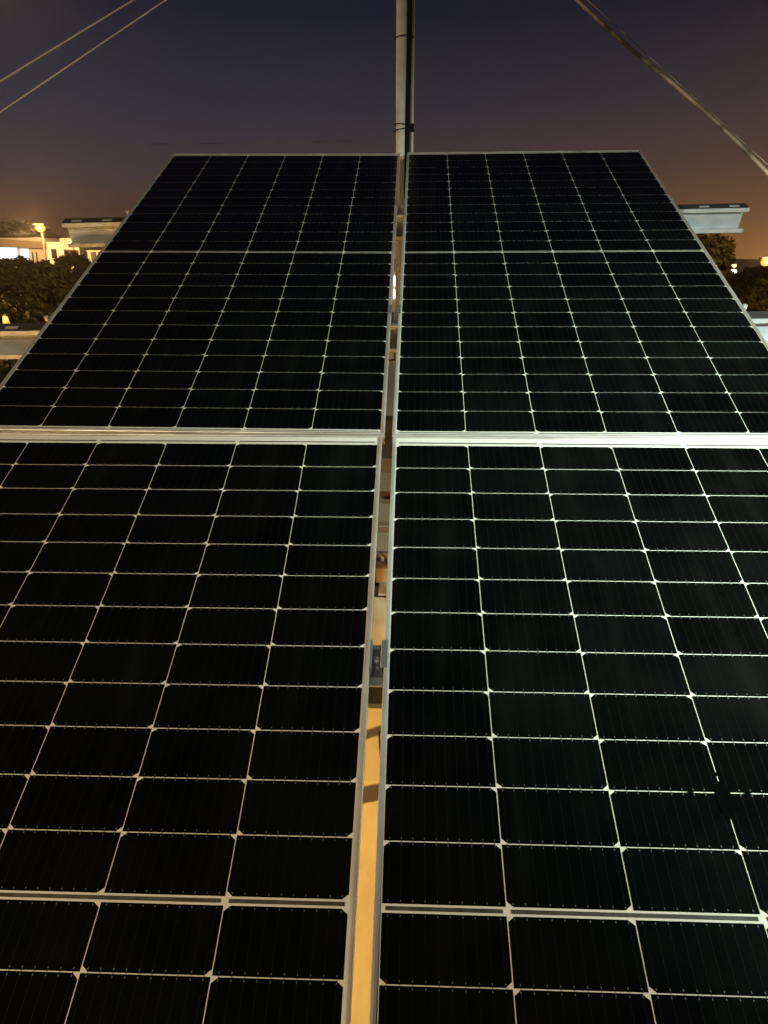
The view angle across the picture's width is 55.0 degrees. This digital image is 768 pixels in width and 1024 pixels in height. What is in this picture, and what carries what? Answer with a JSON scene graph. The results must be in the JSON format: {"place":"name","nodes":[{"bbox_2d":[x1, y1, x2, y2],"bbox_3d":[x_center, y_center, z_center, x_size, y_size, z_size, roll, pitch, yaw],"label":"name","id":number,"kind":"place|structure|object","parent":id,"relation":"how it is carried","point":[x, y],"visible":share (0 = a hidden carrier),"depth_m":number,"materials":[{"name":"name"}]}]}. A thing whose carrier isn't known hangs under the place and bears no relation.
{"place":"outdoors","nodes":[
{"label":"outdoors","id":0,"kind":"place"},
{"bbox_2d":[351,597,385,1023],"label":"terrace floor","id":1,"kind":"structure","parent":0,"point":[360,1009],"depth_m":2.44,"materials":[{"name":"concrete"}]},
{"bbox_2d":[378,731,380,752],"bbox_3d":[-0.012,1.294,1.973,0.159,0.007,2.365,-1,18,-4],"label":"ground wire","id":2,"kind":"object","parent":1,"relation":"on","point":[379,740],"visible":0.19,"depth_m":3.04,"materials":[{"name":"black rubber"}]},
{"bbox_3d":[0.632,0.099,2.095,0.060,2.217,4.048,1,18,2],"label":"support frame","id":3,"kind":"object","parent":1,"relation":"on","visible":0},
{"bbox_2d":[0,311,767,358],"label":"purlin","id":4,"kind":"object","parent":3,"relation":"on","point":[16,339],"visible":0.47,"depth_m":2.52,"materials":[{"name":"metal"}]},
{"bbox_2d":[44,312,53,321],"bbox_3d":[-1.119,-0.638,2.467,0.039,0.040,0.050,1,43,2],"label":"end clamp","id":5,"kind":"object","parent":4,"relation":"attached to","point":[46,318],"visible":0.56,"depth_m":2.45,"materials":[{"name":"silver metal"}]},
{"bbox_2d":[0,153,399,443],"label":"solar panel","id":6,"kind":"object","parent":4,"relation":"on","point":[230,293],"visible":1,"depth_m":2.45,"materials":[{"name":"glass"}]},
{"bbox_2d":[388,304,400,326],"bbox_3d":[0.034,-0.655,2.452,0.042,0.040,0.095,1,43,2],"label":"clamp","id":7,"kind":"object","parent":4,"relation":"attached to","point":[394,319],"visible":0.93,"depth_m":2.44,"materials":[{"name":"silver metal"}]},
{"bbox_2d":[0,229,761,596],"bbox_3d":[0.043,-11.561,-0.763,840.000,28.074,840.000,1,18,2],"label":"ground","id":8,"kind":"structure","parent":0,"point":[386,445],"depth_m":117.91,"materials":[{"name":"soil"}]},
{"bbox_2d":[2,314,9,323],"bbox_3d":[-8.107,-3.450,16.049,0.139,1.671,0.139,-7,19,-19],"label":"garden lantern","id":9,"kind":"object","parent":8,"relation":"on","point":[5,319],"visible":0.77,"depth_m":15.78,"materials":[{"name":"grey paint"}]},
{"bbox_2d":[0,359,18,383],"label":"tree","id":10,"kind":"object","parent":8,"relation":"on","point":[7,366],"visible":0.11,"depth_m":8.95,"materials":[{"name":"green plant"}]},
{"bbox_2d":[0,297,27,323],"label":"tree","id":11,"kind":"object","parent":8,"relation":"on","point":[13,314],"visible":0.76,"depth_m":19.66,"materials":[{"name":"green plant"}]},
{"bbox_2d":[0,220,51,236],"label":"tree","id":12,"kind":"object","parent":8,"relation":"on","point":[25,227],"visible":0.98,"depth_m":85.35,"materials":[{"name":"green plant"}]},
{"bbox_2d":[0,238,59,267],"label":"white house","id":13,"kind":"structure","parent":8,"relation":"on","point":[31,249],"depth_m":44.12,"materials":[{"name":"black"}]},
{"bbox_2d":[0,255,60,322],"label":"tree","id":14,"kind":"object","parent":8,"relation":"on","point":[11,274],"visible":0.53,"depth_m":25.65,"materials":[{"name":"green plant"}]},
{"bbox_2d":[19,301,60,322],"bbox_3d":[-8.095,-4.279,19.082,2.162,2.295,1.586,11,21,31],"label":"tree","id":15,"kind":"object","parent":8,"relation":"on","point":[39,311],"visible":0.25,"depth_m":18.50,"materials":[{"name":"green plant"}]},
{"bbox_2d":[33,224,46,260],"bbox_3d":[-18.146,-13.306,39.546,0.550,4.001,0.500,1,18,2],"label":"street lamp","id":16,"kind":"object","parent":8,"relation":"on","point":[40,228],"visible":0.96,"depth_m":38.99,"materials":[{"name":"metal"}]},
{"bbox_2d":[18,259,78,312],"bbox_3d":[-10.586,-6.326,23.610,1.871,3.344,1.790,-4,19,-12],"label":"tree","id":17,"kind":"object","parent":8,"relation":"on","point":[46,281],"visible":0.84,"depth_m":22.91,"materials":[{"name":"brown plant"}]},
{"bbox_2d":[51,252,90,278],"bbox_3d":[-12.946,-9.282,31.145,1.922,3.148,1.947,-16,24,-40],"label":"tree","id":18,"kind":"object","parent":8,"relation":"on","point":[78,263],"visible":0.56,"depth_m":30.39,"materials":[{"name":"green plant"}]},
{"bbox_2d":[46,238,102,270],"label":"white house","id":19,"kind":"structure","parent":8,"relation":"on","point":[60,248],"depth_m":42.17,"materials":[{"name":"grey paint"}]},
{"bbox_2d":[51,249,56,257],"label":"window","id":20,"kind":"structure","parent":19,"relation":"in","point":[53,251],"depth_m":42.19,"materials":[{"name":"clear glass"}]},
{"bbox_2d":[64,250,76,255],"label":"window","id":21,"kind":"structure","parent":19,"relation":"in","point":[66,252],"depth_m":41.83,"materials":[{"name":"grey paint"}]},
{"bbox_2d":[375,561,387,582],"bbox_3d":[0.450,0.392,4.584,2.300,0.100,0.120,2,18,6],"label":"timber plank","id":22,"kind":"object","parent":8,"relation":"on","point":[381,571],"depth_m":4.58,"materials":[{"name":"brown wood"}]},
{"bbox_2d":[386,361,394,415],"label":"garden wall","id":23,"kind":"structure","parent":8,"relation":"on","point":[390,392],"depth_m":11.27,"materials":[{"name":"concrete"}]},
{"bbox_2d":[389,262,394,358],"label":"white house","id":24,"kind":"structure","parent":8,"relation":"on","point":[391,355],"depth_m":23.10,"materials":[{"name":"white"}]},
{"bbox_2d":[378,0,406,595],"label":"mast","id":25,"kind":"object","parent":8,"relation":"on","point":[401,29],"visible":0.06,"depth_m":3.69,"materials":[{"name":"metal"}]},
{"bbox_2d":[0,0,135,82],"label":"guy wire","id":26,"kind":"object","parent":25,"relation":"attached to","point":[63,43],"visible":1,"depth_m":2.46,"materials":[{"name":"metal"}]},
{"bbox_2d":[0,0,166,112],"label":"guy wire","id":27,"kind":"object","parent":25,"relation":"attached to","point":[73,62],"visible":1,"depth_m":3.00,"materials":[{"name":"metal"}]},
{"bbox_2d":[394,0,413,199],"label":"black cable","id":28,"kind":"object","parent":25,"relation":"attached to","point":[408,74],"visible":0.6,"depth_m":3.64,"materials":[{"name":"black rubber"}]},
{"bbox_2d":[410,0,414,151],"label":"conduit pipe","id":29,"kind":"object","parent":25,"relation":"attached to","point":[412,74],"visible":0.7,"depth_m":3.67,"materials":[{"name":"black rubber"}]},
{"bbox_2d":[575,0,767,175],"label":"overhead cable","id":30,"kind":"object","parent":25,"relation":"attached to","point":[738,143],"visible":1,"depth_m":2.75,"materials":[{"name":"grey metal"}]},
{"bbox_2d":[587,0,767,164],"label":"guy wire","id":31,"kind":"object","parent":25,"relation":"attached to","point":[679,84],"visible":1,"depth_m":2.76,"materials":[{"name":"grey metal"}]},
{"bbox_2d":[696,233,736,277],"bbox_3d":[9.042,-5.880,20.836,1.500,4.218,1.364,1,18,2],"label":"tree","id":32,"kind":"object","parent":8,"relation":"on","point":[719,248],"visible":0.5,"depth_m":20.15,"materials":[{"name":"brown plant"}]},
{"bbox_2d":[724,270,763,297],"bbox_3d":[15.549,-9.137,32.255,2.267,2.714,1.725,1,18,2],"label":"tree","id":33,"kind":"object","parent":8,"relation":"on","point":[740,284],"visible":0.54,"depth_m":31.63,"materials":[{"name":"green plant"}]},
{"bbox_2d":[737,265,767,279],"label":"tree","id":34,"kind":"object","parent":8,"relation":"on","point":[762,270],"visible":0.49,"depth_m":55.11,"materials":[{"name":"plant"}]},
{"bbox_2d":[738,277,767,310],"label":"tree","id":35,"kind":"object","parent":8,"relation":"on","point":[755,299],"visible":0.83,"depth_m":24.22,"materials":[{"name":"green plant"}]},
{"bbox_2d":[759,257,767,265],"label":"street lamp","id":36,"kind":"object","parent":8,"relation":"on","point":[764,261],"visible":0.72,"depth_m":83.39,"materials":[{"name":"grey paint"}]},
{"bbox_2d":[376,552,387,561],"bbox_3d":[0.360,0.315,4.850,2.300,0.080,0.090,0,18,-1],"label":"timber plank","id":37,"kind":"object","parent":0,"point":[381,556],"depth_m":4.80,"materials":[{"name":"brown wood"}]},
{"bbox_2d":[377,527,388,551],"bbox_3d":[0.271,0.196,5.114,2.300,0.140,0.120,1,18,4],"label":"timber plank","id":38,"kind":"object","parent":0,"point":[382,539],"depth_m":5.08,"materials":[{"name":"brown wood"}]},
{"bbox_2d":[378,521,388,526],"bbox_3d":[0.182,0.128,5.384,2.300,0.100,0.100,-1,18,-3],"label":"timber plank","id":39,"kind":"object","parent":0,"point":[383,524],"depth_m":5.34,"materials":[{"name":"brown wood"}]},
{"bbox_2d":[378,499,389,521],"bbox_3d":[0.094,-0.004,5.689,2.300,0.160,0.120,2,18,5],"label":"timber plank","id":40,"kind":"object","parent":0,"point":[384,511],"depth_m":5.64,"materials":[{"name":"brown wood"}]},
{"bbox_2d":[0,0,767,258],"label":"sky","id":41,"kind":"structure","parent":0,"point":[255,75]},
{"bbox_2d":[379,491,390,498],"bbox_3d":[0.007,-0.094,6.025,2.300,0.120,0.140,-1,18,-2],"label":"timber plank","id":42,"kind":"object","parent":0,"point":[384,494],"visible":0.06,"depth_m":5.95,"materials":[{"name":"brown wood"}]},
{"bbox_2d":[380,458,391,490],"bbox_3d":[-0.069,-0.324,6.594,2.300,0.200,0.500,3,18,8],"label":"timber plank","id":43,"kind":"object","parent":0,"point":[385,478],"visible":0.02,"depth_m":6.35,"materials":[{"name":"brown wood"}]},
{"label":"purlin","id":44,"kind":"object","parent":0,"visible":0},
{"bbox_2d":[0,433,381,1023],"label":"solar panel","id":45,"kind":"object","parent":44,"relation":"on","point":[186,622],"visible":1,"depth_m":1.32,"materials":[{"name":"glass"}]},
{"bbox_2d":[369,435,767,1023],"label":"solar panel","id":46,"kind":"object","parent":44,"relation":"on","point":[572,823],"visible":1,"depth_m":1.29,"materials":[{"name":"glass"}]},
{"bbox_3d":[-0.607,0.085,2.140,0.060,2.217,4.048,1,18,2],"label":"support frame","id":47,"kind":"object","parent":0,"visible":0},
{"bbox_2d":[368,687,382,707],"bbox_3d":[0.013,0.342,1.483,2.938,0.108,0.052,1,43,2],"label":"purlin","id":48,"kind":"object","parent":47,"relation":"on","point":[375,697],"depth_m":1.52,"materials":[{"name":"metal"}]},
{"bbox_2d":[365,640,387,686],"bbox_3d":[-0.014,0.288,1.431,0.042,0.039,0.095,1,43,2],"label":"clamp","id":49,"kind":"object","parent":48,"relation":"attached to","point":[378,660],"visible":0.93,"depth_m":1.42,"materials":[{"name":"silver metal"}]},
{"bbox_2d":[61,203,749,247],"bbox_3d":[0.094,-1.243,3.201,2.938,0.108,0.053,-1,43,0],"label":"purlin","id":50,"kind":"object","parent":47,"relation":"on","point":[699,218],"visible":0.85,"depth_m":3.21,"materials":[{"name":"metal"}]},
{"bbox_2d":[395,200,404,216],"bbox_3d":[0.067,-1.296,3.148,0.042,0.040,0.095,1,43,2],"label":"clamp","id":51,"kind":"object","parent":50,"relation":"attached to","point":[400,211],"visible":0.95,"depth_m":3.13,"materials":[{"name":"metal"}]},
{"bbox_2d":[392,150,767,442],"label":"solar panel","id":52,"kind":"object","parent":50,"relation":"on","point":[585,293],"visible":1,"depth_m":2.42,"materials":[{"name":"glass"}]}
]}

